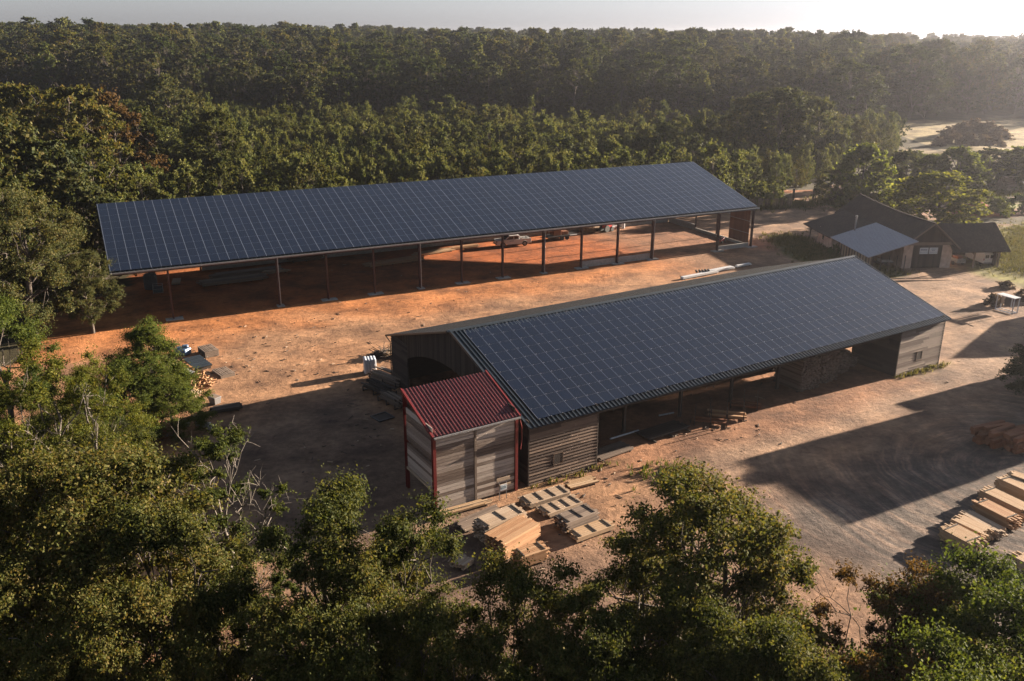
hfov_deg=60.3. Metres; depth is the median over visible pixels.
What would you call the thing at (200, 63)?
forest tree
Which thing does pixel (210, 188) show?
young tree
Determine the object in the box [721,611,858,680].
oak tree
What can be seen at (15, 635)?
oak tree
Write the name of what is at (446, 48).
forest tree
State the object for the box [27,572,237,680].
oak tree
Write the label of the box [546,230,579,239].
equipment trailer
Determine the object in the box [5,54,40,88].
forest tree
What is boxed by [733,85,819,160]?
field oak
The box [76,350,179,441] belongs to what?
willow bush
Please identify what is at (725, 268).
sheet bundle
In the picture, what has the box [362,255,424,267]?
board pile
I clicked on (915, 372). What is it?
weeds
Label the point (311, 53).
forest tree
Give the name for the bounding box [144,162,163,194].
young tree
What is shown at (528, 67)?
forest tree
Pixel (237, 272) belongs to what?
board pile
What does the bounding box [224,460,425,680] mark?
oak tree
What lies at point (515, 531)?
timber stack
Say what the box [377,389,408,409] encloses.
timber rack
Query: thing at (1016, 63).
forest tree
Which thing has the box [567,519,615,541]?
timber stack
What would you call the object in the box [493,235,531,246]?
pickup truck
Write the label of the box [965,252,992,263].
delivery van
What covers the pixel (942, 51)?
forest tree
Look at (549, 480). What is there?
weeds
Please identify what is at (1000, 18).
sky
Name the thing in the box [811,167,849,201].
hedge tree
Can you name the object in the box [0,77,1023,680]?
ground
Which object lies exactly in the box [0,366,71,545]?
oak tree
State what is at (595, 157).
young tree
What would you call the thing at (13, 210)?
roadside tree
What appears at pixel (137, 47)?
forest tree
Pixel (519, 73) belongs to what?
forest tree
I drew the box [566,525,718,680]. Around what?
oak tree
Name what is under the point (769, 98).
field oak
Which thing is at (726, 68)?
forest tree
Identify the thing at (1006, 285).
bush
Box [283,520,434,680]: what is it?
oak tree
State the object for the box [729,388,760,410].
timber rack
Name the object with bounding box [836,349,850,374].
timber stack
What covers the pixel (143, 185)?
young tree
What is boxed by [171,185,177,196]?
young tree
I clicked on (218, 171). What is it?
young tree
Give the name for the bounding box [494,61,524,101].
forest tree
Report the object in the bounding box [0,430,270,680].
oak tree
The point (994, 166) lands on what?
hedge tree
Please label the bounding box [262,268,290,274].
board pile
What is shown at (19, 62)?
forest tree
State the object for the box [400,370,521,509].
red lean to
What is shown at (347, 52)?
forest tree
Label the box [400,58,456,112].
forest tree
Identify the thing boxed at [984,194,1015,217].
bush
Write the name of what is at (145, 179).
young tree
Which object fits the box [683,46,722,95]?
forest tree
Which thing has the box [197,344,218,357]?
pallet
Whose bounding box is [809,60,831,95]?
forest tree
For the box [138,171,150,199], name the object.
young tree
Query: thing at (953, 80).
forest tree
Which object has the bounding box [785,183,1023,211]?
grass
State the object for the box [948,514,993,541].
timber bundle
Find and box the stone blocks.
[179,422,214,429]
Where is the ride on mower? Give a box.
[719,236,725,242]
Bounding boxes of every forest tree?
[0,50,48,104]
[0,51,37,100]
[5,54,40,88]
[28,52,76,96]
[32,41,63,97]
[33,28,106,97]
[42,44,74,81]
[49,44,98,96]
[69,45,120,100]
[77,44,138,101]
[80,32,121,84]
[84,47,140,99]
[109,38,157,95]
[119,51,183,101]
[127,45,158,61]
[128,54,160,89]
[143,34,178,73]
[156,66,184,99]
[165,59,211,101]
[167,38,213,85]
[170,38,210,95]
[171,61,209,96]
[190,51,238,100]
[204,59,238,100]
[212,43,230,70]
[213,67,255,106]
[215,60,266,106]
[217,37,259,95]
[217,54,238,92]
[234,37,260,70]
[242,66,280,109]
[244,36,289,83]
[250,56,288,108]
[261,57,295,96]
[264,60,300,103]
[291,62,337,108]
[301,50,336,82]
[302,45,349,103]
[304,35,350,82]
[315,64,364,114]
[318,66,342,104]
[324,42,360,101]
[339,62,390,112]
[348,52,392,101]
[350,57,403,118]
[356,42,394,82]
[365,60,405,114]
[375,53,408,103]
[386,34,426,72]
[388,45,414,85]
[393,50,427,94]
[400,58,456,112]
[403,63,438,108]
[417,56,464,110]
[419,54,459,98]
[421,42,459,65]
[429,48,440,95]
[439,59,492,116]
[455,48,482,81]
[465,60,518,114]
[467,41,492,103]
[475,39,503,82]
[483,47,508,96]
[487,55,527,108]
[488,40,526,87]
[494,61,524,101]
[507,37,549,85]
[512,67,556,117]
[516,61,562,106]
[519,40,560,94]
[524,34,563,85]
[524,49,566,109]
[548,58,603,115]
[558,57,606,110]
[560,40,600,98]
[560,48,582,94]
[566,39,602,97]
[574,36,614,80]
[625,74,659,111]
[628,52,676,113]
[652,39,704,92]
[654,56,705,114]
[656,68,682,103]
[669,70,708,112]
[676,43,708,74]
[682,54,721,101]
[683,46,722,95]
[690,73,710,106]
[705,64,749,113]
[707,55,776,115]
[713,45,742,101]
[714,62,742,105]
[761,65,809,102]
[790,61,837,108]
[793,46,837,81]
[796,49,843,110]
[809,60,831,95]
[818,56,890,123]
[824,50,854,91]
[826,72,883,117]
[843,62,886,109]
[845,40,864,81]
[851,55,894,113]
[863,45,914,106]
[876,52,910,102]
[882,42,953,117]
[882,43,924,106]
[901,63,955,117]
[908,47,961,106]
[932,58,969,106]
[944,45,990,112]
[987,54,1023,113]
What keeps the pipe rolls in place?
on the sheet bundle at (697, 274)
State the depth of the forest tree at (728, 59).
359.11 m
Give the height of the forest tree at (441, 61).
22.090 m
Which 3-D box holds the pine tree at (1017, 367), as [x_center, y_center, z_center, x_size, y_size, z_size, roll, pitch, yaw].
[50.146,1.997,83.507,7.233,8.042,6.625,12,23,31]
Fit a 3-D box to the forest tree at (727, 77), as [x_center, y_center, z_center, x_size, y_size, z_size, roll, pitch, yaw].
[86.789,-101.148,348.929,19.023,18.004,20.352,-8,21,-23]
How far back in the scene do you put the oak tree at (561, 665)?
31.32 m
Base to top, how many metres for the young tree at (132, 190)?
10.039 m
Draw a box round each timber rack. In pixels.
[360,378,396,395]
[368,366,400,387]
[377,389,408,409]
[692,404,727,428]
[707,397,746,421]
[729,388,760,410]
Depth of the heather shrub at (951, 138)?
272.81 m
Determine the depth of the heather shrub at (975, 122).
291.12 m
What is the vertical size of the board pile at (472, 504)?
0.270 m
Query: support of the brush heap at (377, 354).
on the ground at (866, 469)
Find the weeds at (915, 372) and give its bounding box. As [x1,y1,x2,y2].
[891,361,949,378]
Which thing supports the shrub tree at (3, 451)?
on the ground at (866, 469)
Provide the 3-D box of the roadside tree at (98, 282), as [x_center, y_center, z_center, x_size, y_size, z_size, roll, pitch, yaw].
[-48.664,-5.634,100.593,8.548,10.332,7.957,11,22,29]
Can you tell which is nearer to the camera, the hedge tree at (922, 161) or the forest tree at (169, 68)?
the hedge tree at (922, 161)
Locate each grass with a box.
[751,197,825,212]
[756,230,919,277]
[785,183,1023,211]
[950,219,1023,278]
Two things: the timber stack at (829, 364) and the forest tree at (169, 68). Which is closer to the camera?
the timber stack at (829, 364)
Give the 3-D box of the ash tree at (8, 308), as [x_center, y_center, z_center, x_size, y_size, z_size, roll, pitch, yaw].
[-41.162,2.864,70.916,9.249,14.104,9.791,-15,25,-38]
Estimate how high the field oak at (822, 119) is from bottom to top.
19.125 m
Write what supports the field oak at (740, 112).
on the ground at (866, 469)
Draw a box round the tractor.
[599,225,616,231]
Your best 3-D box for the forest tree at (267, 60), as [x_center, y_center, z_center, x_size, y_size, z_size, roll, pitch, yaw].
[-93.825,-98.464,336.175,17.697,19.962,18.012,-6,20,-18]
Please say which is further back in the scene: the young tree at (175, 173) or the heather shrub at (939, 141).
the heather shrub at (939, 141)
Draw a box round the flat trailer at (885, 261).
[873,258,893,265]
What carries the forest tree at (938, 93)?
on the ground at (866, 469)
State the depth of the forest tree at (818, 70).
325.27 m
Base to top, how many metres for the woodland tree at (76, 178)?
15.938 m
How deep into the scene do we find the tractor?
155.17 m
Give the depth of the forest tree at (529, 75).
324.25 m
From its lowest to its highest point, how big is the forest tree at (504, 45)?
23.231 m
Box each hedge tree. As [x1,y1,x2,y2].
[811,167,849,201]
[825,142,897,207]
[856,159,881,189]
[877,149,932,196]
[886,152,908,175]
[899,150,924,170]
[908,153,943,187]
[925,145,993,190]
[956,153,994,175]
[963,146,1019,187]
[991,148,1007,164]
[993,145,1023,182]
[1009,155,1023,192]
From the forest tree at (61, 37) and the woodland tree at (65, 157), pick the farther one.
the forest tree at (61, 37)
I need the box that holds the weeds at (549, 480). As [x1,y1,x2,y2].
[518,460,618,488]
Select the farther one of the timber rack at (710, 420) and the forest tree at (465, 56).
the forest tree at (465, 56)
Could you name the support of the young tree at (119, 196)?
on the ground at (866, 469)
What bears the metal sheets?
on the ground at (866, 469)
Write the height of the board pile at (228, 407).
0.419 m
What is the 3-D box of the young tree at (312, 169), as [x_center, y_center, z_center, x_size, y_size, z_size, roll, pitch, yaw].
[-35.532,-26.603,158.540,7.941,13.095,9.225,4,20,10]
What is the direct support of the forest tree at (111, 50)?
on the ground at (866, 469)
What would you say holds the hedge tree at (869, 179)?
on the ground at (866, 469)
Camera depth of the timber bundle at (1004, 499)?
64.54 m
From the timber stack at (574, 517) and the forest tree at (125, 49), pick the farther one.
the forest tree at (125, 49)
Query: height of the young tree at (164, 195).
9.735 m
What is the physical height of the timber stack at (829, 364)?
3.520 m
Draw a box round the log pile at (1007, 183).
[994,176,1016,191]
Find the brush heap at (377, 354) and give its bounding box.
[369,342,391,362]
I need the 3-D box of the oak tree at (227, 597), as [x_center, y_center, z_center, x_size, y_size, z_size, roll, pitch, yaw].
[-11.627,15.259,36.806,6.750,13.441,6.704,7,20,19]
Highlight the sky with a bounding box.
[0,0,1023,38]
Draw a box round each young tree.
[70,225,92,252]
[108,179,128,201]
[110,191,123,201]
[119,182,147,200]
[124,164,157,199]
[129,160,153,201]
[134,180,162,199]
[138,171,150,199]
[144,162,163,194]
[154,189,171,199]
[164,180,180,197]
[169,169,189,196]
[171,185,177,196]
[172,158,200,197]
[177,169,191,196]
[193,162,237,196]
[193,184,203,195]
[198,171,227,192]
[204,179,217,195]
[224,180,237,194]
[231,158,254,193]
[240,168,267,192]
[247,180,261,192]
[249,171,273,192]
[262,187,273,191]
[281,178,292,189]
[284,158,324,189]
[286,152,313,188]
[311,176,323,188]
[315,164,336,177]
[322,167,345,186]
[322,182,335,187]
[349,179,360,185]
[360,167,366,184]
[375,171,393,182]
[377,170,387,183]
[405,158,413,181]
[411,161,427,180]
[413,171,427,180]
[438,165,455,178]
[439,161,448,177]
[451,168,462,177]
[469,167,483,176]
[478,166,489,174]
[479,171,490,176]
[481,158,493,175]
[494,165,506,175]
[495,162,527,175]
[525,163,532,172]
[543,159,568,171]
[553,160,559,170]
[563,155,571,169]
[582,148,603,168]
[614,146,635,166]
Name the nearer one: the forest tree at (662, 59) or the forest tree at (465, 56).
the forest tree at (662, 59)
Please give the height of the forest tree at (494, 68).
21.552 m
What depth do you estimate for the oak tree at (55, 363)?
54.11 m
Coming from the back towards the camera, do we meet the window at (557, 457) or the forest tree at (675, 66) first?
the forest tree at (675, 66)
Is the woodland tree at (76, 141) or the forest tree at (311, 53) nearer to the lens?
the woodland tree at (76, 141)
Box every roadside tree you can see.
[0,178,98,335]
[49,248,125,333]
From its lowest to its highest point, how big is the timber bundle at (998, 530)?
0.670 m
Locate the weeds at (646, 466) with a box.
[626,457,703,492]
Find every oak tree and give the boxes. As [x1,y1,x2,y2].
[0,332,143,515]
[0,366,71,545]
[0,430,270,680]
[0,443,122,678]
[0,541,161,680]
[4,618,142,680]
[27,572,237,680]
[41,341,160,497]
[68,485,282,680]
[142,631,224,680]
[162,555,302,680]
[220,589,335,680]
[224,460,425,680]
[246,580,430,680]
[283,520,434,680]
[338,482,493,680]
[369,579,489,680]
[419,610,540,680]
[428,541,585,680]
[474,652,557,680]
[485,546,635,680]
[510,607,593,680]
[545,602,672,680]
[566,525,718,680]
[596,457,837,677]
[639,572,755,680]
[658,606,838,680]
[675,526,839,680]
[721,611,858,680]
[805,557,929,680]
[820,642,933,680]
[833,608,1011,680]
[836,550,975,668]
[932,618,1023,680]
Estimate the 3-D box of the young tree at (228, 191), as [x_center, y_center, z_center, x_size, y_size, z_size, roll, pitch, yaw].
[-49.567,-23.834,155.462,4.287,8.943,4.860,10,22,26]
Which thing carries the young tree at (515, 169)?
on the ground at (866, 469)
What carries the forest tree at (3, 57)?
on the ground at (866, 469)
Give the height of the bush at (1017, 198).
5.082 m
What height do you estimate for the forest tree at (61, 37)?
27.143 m
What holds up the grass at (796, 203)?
on the ground at (866, 469)
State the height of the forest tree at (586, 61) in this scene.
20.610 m
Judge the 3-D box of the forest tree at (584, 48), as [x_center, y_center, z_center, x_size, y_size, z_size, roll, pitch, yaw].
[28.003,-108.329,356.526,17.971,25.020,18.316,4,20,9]
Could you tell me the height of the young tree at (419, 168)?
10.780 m
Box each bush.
[46,372,134,457]
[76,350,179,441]
[93,313,214,424]
[118,422,166,446]
[140,373,218,444]
[743,181,774,207]
[760,183,784,201]
[828,243,840,254]
[981,292,1004,307]
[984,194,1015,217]
[995,280,1015,289]
[1004,192,1023,214]
[1013,288,1023,301]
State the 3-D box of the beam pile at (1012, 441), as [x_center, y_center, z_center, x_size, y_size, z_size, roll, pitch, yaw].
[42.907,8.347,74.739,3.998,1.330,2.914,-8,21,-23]
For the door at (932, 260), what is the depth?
131.51 m
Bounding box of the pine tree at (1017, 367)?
[995,343,1023,396]
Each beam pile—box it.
[970,419,1022,449]
[998,424,1023,455]
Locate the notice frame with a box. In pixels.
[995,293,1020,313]
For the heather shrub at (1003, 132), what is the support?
on the ground at (866, 469)
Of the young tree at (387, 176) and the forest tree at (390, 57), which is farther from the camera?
the forest tree at (390, 57)
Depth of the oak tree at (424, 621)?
31.98 m
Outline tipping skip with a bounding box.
[208,394,220,404]
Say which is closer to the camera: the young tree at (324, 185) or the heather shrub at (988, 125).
the young tree at (324, 185)
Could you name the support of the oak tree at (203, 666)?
on the ground at (866, 469)
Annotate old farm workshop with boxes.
[803,193,1010,271]
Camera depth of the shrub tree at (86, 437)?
59.20 m
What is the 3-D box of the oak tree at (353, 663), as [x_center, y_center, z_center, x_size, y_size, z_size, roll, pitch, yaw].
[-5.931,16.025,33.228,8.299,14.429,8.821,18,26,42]
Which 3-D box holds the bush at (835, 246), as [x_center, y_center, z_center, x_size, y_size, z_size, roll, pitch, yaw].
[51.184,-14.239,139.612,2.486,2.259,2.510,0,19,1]
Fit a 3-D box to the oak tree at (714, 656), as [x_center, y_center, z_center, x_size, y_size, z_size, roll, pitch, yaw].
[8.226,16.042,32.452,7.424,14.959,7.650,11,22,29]
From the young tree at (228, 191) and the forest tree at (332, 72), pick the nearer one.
the young tree at (228, 191)
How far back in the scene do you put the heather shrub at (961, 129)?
288.20 m
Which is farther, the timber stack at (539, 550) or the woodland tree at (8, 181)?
the woodland tree at (8, 181)
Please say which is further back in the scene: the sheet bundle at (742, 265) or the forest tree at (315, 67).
the forest tree at (315, 67)
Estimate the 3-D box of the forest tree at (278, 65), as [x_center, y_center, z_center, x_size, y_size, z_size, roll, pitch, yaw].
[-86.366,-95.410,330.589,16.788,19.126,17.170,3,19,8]
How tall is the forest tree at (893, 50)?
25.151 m
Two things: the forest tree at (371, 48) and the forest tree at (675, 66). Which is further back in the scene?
the forest tree at (371, 48)
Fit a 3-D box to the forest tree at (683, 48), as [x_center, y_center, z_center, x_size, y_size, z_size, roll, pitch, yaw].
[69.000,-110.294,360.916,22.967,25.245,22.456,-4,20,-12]
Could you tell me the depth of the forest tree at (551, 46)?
372.56 m
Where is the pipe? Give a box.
[610,429,638,439]
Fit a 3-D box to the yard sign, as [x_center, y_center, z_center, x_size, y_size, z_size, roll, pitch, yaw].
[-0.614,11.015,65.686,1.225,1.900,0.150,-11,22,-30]
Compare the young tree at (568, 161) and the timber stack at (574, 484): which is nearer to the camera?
the timber stack at (574, 484)
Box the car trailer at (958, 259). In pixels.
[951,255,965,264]
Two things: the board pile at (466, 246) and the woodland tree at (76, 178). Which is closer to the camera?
the woodland tree at (76, 178)
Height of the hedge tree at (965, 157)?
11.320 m
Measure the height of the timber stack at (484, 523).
1.525 m
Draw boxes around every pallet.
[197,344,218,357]
[211,366,234,378]
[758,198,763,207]
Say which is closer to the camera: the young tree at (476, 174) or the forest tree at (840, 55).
the young tree at (476, 174)
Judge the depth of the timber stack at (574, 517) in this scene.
62.09 m
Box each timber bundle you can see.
[938,523,987,553]
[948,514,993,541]
[958,509,1008,539]
[970,498,1023,530]
[977,485,1023,521]
[994,474,1023,500]
[1007,471,1023,481]
[1007,551,1023,570]
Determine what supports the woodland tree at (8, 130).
on the ground at (866, 469)
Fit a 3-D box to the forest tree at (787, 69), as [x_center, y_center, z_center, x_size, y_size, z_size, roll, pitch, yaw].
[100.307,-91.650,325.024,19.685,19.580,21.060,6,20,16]
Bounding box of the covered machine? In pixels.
[143,272,157,289]
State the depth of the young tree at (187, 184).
161.92 m
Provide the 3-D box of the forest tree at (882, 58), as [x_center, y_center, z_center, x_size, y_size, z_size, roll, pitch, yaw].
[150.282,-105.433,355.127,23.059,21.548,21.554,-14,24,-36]
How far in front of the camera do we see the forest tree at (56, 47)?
347.41 m
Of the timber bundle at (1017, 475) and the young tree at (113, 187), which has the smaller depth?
the timber bundle at (1017, 475)
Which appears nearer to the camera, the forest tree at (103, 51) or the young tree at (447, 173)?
the young tree at (447, 173)
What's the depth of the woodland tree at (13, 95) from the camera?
160.73 m
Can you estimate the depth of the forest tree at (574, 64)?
326.09 m
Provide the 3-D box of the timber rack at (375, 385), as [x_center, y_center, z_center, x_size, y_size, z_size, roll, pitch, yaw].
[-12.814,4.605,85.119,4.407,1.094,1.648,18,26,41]
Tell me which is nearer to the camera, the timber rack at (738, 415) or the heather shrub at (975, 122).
the timber rack at (738, 415)
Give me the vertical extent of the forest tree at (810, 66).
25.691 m
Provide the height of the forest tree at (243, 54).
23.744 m
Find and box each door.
[910,245,927,267]
[925,245,942,267]
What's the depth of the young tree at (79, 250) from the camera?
120.30 m
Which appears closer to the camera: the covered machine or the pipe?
the pipe
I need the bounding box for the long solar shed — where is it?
[96,162,759,320]
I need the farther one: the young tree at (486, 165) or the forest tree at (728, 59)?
the forest tree at (728, 59)
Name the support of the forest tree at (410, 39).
on the ground at (866, 469)
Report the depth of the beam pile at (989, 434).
75.02 m
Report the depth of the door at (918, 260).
131.35 m
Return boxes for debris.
[182,264,1013,590]
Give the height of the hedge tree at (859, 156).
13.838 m
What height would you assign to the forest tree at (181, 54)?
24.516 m
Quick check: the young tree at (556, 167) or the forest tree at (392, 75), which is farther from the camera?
the forest tree at (392, 75)
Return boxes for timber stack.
[448,553,473,570]
[454,504,498,531]
[472,503,527,543]
[484,514,540,560]
[512,540,550,566]
[518,484,570,508]
[535,494,582,518]
[553,503,599,532]
[564,475,598,489]
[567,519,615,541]
[774,355,821,391]
[819,350,840,383]
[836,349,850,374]
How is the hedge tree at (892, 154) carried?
on the ground at (866, 469)
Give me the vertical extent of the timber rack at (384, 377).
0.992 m
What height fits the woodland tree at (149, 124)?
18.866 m
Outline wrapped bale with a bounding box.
[363,356,375,374]
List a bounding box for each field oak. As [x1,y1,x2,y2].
[717,95,781,154]
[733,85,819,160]
[741,91,782,131]
[772,90,821,142]
[784,96,848,163]
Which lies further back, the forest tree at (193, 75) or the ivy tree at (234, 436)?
the forest tree at (193, 75)
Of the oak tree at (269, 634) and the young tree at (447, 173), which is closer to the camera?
the oak tree at (269, 634)
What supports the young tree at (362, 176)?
on the ground at (866, 469)
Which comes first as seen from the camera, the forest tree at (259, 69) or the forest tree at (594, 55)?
the forest tree at (259, 69)
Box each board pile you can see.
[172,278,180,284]
[196,273,268,286]
[208,265,282,278]
[209,402,242,414]
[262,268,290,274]
[287,255,322,262]
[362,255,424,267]
[411,247,455,255]
[427,499,492,517]
[448,244,479,248]
[597,441,633,460]
[635,420,690,442]
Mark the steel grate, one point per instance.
(384, 416)
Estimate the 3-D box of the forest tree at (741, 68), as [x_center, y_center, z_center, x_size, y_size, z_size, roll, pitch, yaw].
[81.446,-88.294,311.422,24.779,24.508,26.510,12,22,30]
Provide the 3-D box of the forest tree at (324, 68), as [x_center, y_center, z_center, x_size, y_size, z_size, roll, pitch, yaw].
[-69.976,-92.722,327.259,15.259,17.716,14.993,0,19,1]
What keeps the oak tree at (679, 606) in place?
on the ground at (866, 469)
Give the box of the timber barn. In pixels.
[385,255,950,486]
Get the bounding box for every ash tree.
[0,290,65,449]
[825,531,1023,680]
[842,553,1023,680]
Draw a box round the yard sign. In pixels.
[496,475,510,500]
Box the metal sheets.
[183,355,211,370]
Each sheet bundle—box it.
[680,270,717,279]
[698,266,734,272]
[735,263,751,267]
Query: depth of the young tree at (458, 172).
167.65 m
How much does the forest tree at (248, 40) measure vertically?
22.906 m
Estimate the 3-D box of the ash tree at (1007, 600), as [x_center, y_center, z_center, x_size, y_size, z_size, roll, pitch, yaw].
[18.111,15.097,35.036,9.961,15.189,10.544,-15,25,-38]
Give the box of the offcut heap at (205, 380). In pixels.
[186,370,216,390]
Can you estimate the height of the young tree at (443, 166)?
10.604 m
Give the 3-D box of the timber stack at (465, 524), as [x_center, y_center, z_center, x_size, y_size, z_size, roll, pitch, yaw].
[-2.300,12.732,62.994,3.887,0.419,1.244,-15,25,-38]
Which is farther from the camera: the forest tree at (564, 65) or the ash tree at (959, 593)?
the forest tree at (564, 65)
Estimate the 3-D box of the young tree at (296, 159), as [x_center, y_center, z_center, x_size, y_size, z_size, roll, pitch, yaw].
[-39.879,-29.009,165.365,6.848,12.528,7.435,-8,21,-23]
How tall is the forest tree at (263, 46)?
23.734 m
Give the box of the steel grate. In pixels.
[370,411,394,421]
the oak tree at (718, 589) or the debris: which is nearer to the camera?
the oak tree at (718, 589)
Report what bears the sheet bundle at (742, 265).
on the ground at (866, 469)
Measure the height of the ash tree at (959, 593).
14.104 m
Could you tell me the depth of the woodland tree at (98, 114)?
160.04 m
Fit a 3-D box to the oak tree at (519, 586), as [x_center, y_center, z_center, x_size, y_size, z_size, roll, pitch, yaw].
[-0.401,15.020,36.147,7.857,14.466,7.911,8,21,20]
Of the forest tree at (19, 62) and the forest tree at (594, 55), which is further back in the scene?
the forest tree at (594, 55)
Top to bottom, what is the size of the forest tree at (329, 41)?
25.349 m
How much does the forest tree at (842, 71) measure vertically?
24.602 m
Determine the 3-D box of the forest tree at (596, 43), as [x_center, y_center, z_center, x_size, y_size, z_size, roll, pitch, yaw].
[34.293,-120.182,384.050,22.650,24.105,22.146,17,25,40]
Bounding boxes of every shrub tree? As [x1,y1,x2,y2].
[0,420,75,537]
[3,401,114,503]
[77,417,170,503]
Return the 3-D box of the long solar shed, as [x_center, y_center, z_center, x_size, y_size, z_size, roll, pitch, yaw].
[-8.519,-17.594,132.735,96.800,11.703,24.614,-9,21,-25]
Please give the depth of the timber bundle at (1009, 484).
66.91 m
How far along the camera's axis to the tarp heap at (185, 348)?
95.09 m
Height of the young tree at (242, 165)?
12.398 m
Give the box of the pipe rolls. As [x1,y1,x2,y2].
[695,269,709,272]
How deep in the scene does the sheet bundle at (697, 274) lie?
126.54 m
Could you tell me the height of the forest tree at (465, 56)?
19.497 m
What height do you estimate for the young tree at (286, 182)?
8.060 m
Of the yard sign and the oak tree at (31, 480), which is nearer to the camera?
the oak tree at (31, 480)
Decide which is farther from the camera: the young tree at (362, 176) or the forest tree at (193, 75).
the forest tree at (193, 75)
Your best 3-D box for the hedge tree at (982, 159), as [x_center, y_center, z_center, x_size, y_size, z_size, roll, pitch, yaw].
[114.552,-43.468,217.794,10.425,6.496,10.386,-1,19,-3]
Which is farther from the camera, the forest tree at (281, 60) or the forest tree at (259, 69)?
the forest tree at (281, 60)
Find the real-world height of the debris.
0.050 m
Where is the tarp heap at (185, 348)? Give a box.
[175,344,191,355]
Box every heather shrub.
[929,136,949,146]
[936,127,958,138]
[945,120,977,135]
[946,133,967,144]
[956,133,980,145]
[966,118,986,133]
[973,120,998,134]
[977,134,994,145]
[984,126,1015,139]
[985,135,1006,147]
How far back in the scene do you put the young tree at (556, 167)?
165.08 m
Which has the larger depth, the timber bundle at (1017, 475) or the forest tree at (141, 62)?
the forest tree at (141, 62)
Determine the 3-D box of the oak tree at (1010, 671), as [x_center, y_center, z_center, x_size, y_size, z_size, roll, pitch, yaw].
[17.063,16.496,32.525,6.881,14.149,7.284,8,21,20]
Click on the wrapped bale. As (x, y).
(369, 363)
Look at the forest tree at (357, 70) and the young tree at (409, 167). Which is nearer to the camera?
the young tree at (409, 167)
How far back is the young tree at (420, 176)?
161.13 m
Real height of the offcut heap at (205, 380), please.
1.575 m
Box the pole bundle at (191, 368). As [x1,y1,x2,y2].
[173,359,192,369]
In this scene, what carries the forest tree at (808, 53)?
on the ground at (866, 469)
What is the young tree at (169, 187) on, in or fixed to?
on the ground at (866, 469)
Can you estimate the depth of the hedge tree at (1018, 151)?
200.92 m
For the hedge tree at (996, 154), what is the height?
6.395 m
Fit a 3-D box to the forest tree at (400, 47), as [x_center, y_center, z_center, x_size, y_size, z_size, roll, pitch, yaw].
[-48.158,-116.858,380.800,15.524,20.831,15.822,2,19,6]
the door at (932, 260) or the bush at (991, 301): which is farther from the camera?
the door at (932, 260)
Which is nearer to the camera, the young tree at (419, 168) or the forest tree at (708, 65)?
the young tree at (419, 168)
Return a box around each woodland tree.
[0,81,70,170]
[0,113,84,257]
[0,135,100,256]
[0,170,70,324]
[0,177,93,312]
[25,84,133,178]
[27,167,114,267]
[43,130,140,204]
[51,181,136,276]
[77,84,170,178]
[112,105,174,172]
[128,72,201,126]
[185,108,247,169]
[846,119,884,164]
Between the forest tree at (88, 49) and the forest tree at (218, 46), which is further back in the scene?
the forest tree at (218, 46)
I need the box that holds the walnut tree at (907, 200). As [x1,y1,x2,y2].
[880,170,994,223]
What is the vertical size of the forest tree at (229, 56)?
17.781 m
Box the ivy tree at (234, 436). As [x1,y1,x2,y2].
[159,417,306,680]
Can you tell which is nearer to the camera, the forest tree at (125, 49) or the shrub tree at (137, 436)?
the shrub tree at (137, 436)
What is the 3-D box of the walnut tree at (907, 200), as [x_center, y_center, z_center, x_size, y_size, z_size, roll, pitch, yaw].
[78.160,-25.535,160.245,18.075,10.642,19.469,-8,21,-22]
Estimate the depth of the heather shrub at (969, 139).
269.96 m
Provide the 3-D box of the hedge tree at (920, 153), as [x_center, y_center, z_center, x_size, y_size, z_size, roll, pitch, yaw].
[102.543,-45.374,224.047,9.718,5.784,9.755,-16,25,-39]
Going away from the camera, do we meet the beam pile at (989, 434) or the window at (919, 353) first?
the beam pile at (989, 434)
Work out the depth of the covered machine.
118.43 m
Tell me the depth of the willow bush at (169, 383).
74.51 m
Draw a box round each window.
[553,451,562,465]
[916,350,922,360]

